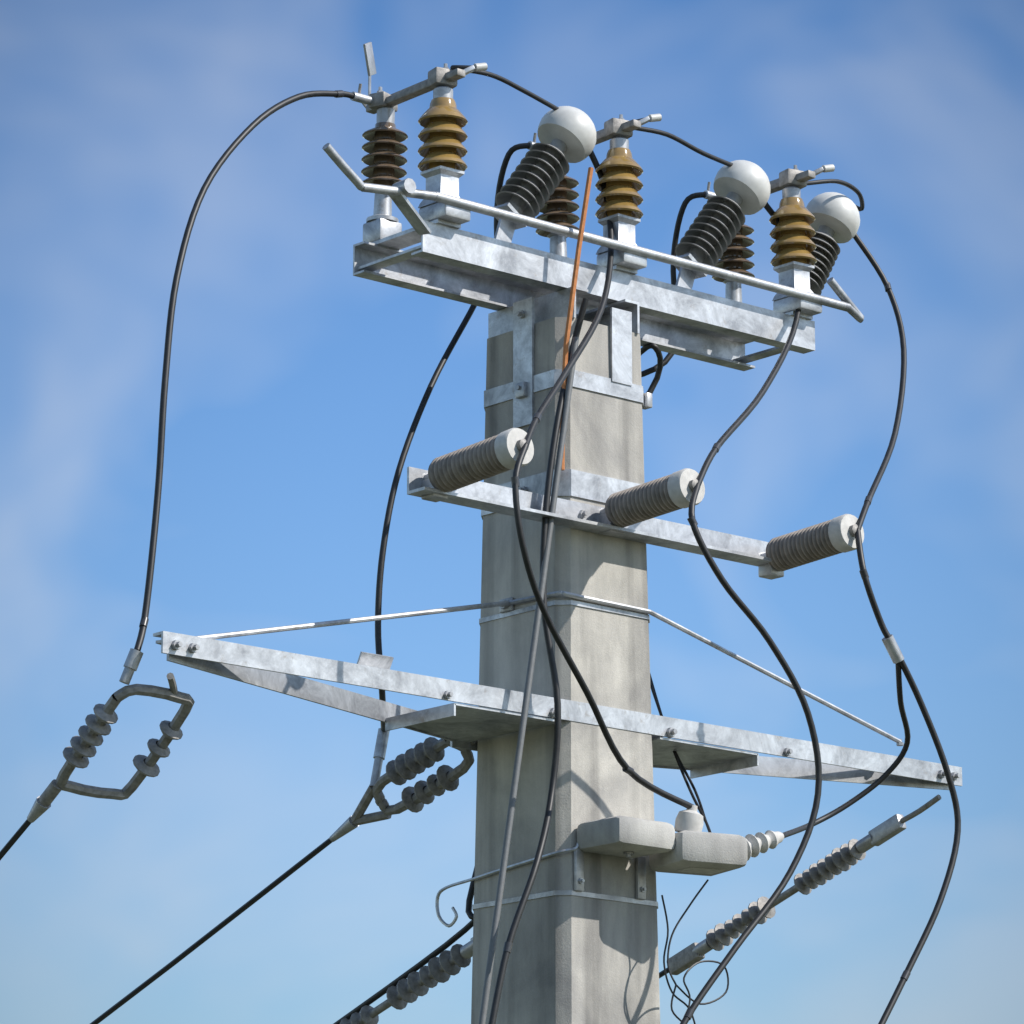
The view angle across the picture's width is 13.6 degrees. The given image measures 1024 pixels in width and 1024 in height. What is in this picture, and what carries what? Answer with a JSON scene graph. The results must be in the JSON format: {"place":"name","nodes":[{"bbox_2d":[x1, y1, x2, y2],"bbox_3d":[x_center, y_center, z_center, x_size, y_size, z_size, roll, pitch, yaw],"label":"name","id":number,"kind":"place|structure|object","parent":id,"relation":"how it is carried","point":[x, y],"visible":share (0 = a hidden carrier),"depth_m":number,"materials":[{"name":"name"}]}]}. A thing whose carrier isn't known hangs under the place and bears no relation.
{"place":"outdoors","nodes":[
{"label":"outdoors","id":0,"kind":"place"},
{"bbox_2d":[0,0,1023,1023],"label":"sky","id":1,"kind":"structure","parent":0,"point":[298,382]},
{"bbox_3d":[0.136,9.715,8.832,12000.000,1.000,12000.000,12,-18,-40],"label":"ground","id":2,"kind":"structure","parent":0,"visible":0},
{"bbox_2d":[471,317,659,1023],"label":"pole","id":3,"kind":"object","parent":2,"relation":"on","point":[572,959],"visible":0.76,"depth_m":10.93,"materials":[{"name":"concrete"}]},
{"bbox_2d":[27,648,940,1023],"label":"strain insulators","id":4,"kind":"object","parent":3,"relation":"attached to","point":[401,770],"visible":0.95,"depth_m":11.19,"materials":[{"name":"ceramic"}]},
{"bbox_2d":[0,820,668,1023],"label":"line conductors","id":5,"kind":"object","parent":4,"relation":"attached to","point":[205,937],"visible":0.81,"depth_m":11.74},
{"bbox_2d":[134,63,960,1023],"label":"cables","id":6,"kind":"object","parent":4,"relation":"attached to","point":[888,639],"visible":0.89,"depth_m":10.93,"materials":[{"name":"rubber"}]},
{"bbox_2d":[479,167,593,1023],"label":"cable","id":7,"kind":"object","parent":3,"relation":"attached to","point":[567,384],"visible":0.96,"depth_m":10.75,"materials":[{"name":"grey metal"}]},
{"bbox_2d":[153,590,961,789],"bbox_3d":[0.083,0.421,11.065,2.710,0.382,0.427,12,-18,-40],"label":"cross arm","id":8,"kind":"object","parent":3,"relation":"attached to","point":[460,725],"visible":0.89,"depth_m":10.86},
{"bbox_2d":[484,286,651,427],"bbox_3d":[0.137,-0.366,11.288,0.358,0.353,0.343,12,-18,-40],"label":"mounting bracket","id":9,"kind":"object","parent":3,"relation":"attached to","point":[521,318],"visible":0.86,"depth_m":11.19,"materials":[{"name":"silver metal"}]},
{"bbox_2d":[322,42,863,370],"bbox_3d":[0.179,-0.845,11.445,2.045,0.648,0.420,12,-18,-40],"label":"disconnector","id":10,"kind":"object","parent":9,"relation":"on","point":[447,258],"visible":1,"depth_m":11.33,"materials":[{"name":"metal"}]},
{"bbox_2d":[435,805,783,926],"bbox_3d":[0.207,0.902,10.926,0.501,0.277,0.863,30,-33,-64],"label":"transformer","id":11,"kind":"object","parent":3,"relation":"attached to","point":[689,847],"visible":0.97,"depth_m":10.78,"materials":[{"name":"painted metal"}]},
{"bbox_2d":[407,428,863,579],"bbox_3d":[0.225,-0.003,11.047,1.285,0.186,0.691,12,-18,-40],"label":"arm","id":12,"kind":"object","parent":3,"relation":"attached to","point":[631,511],"visible":0.99,"depth_m":10.96}
]}

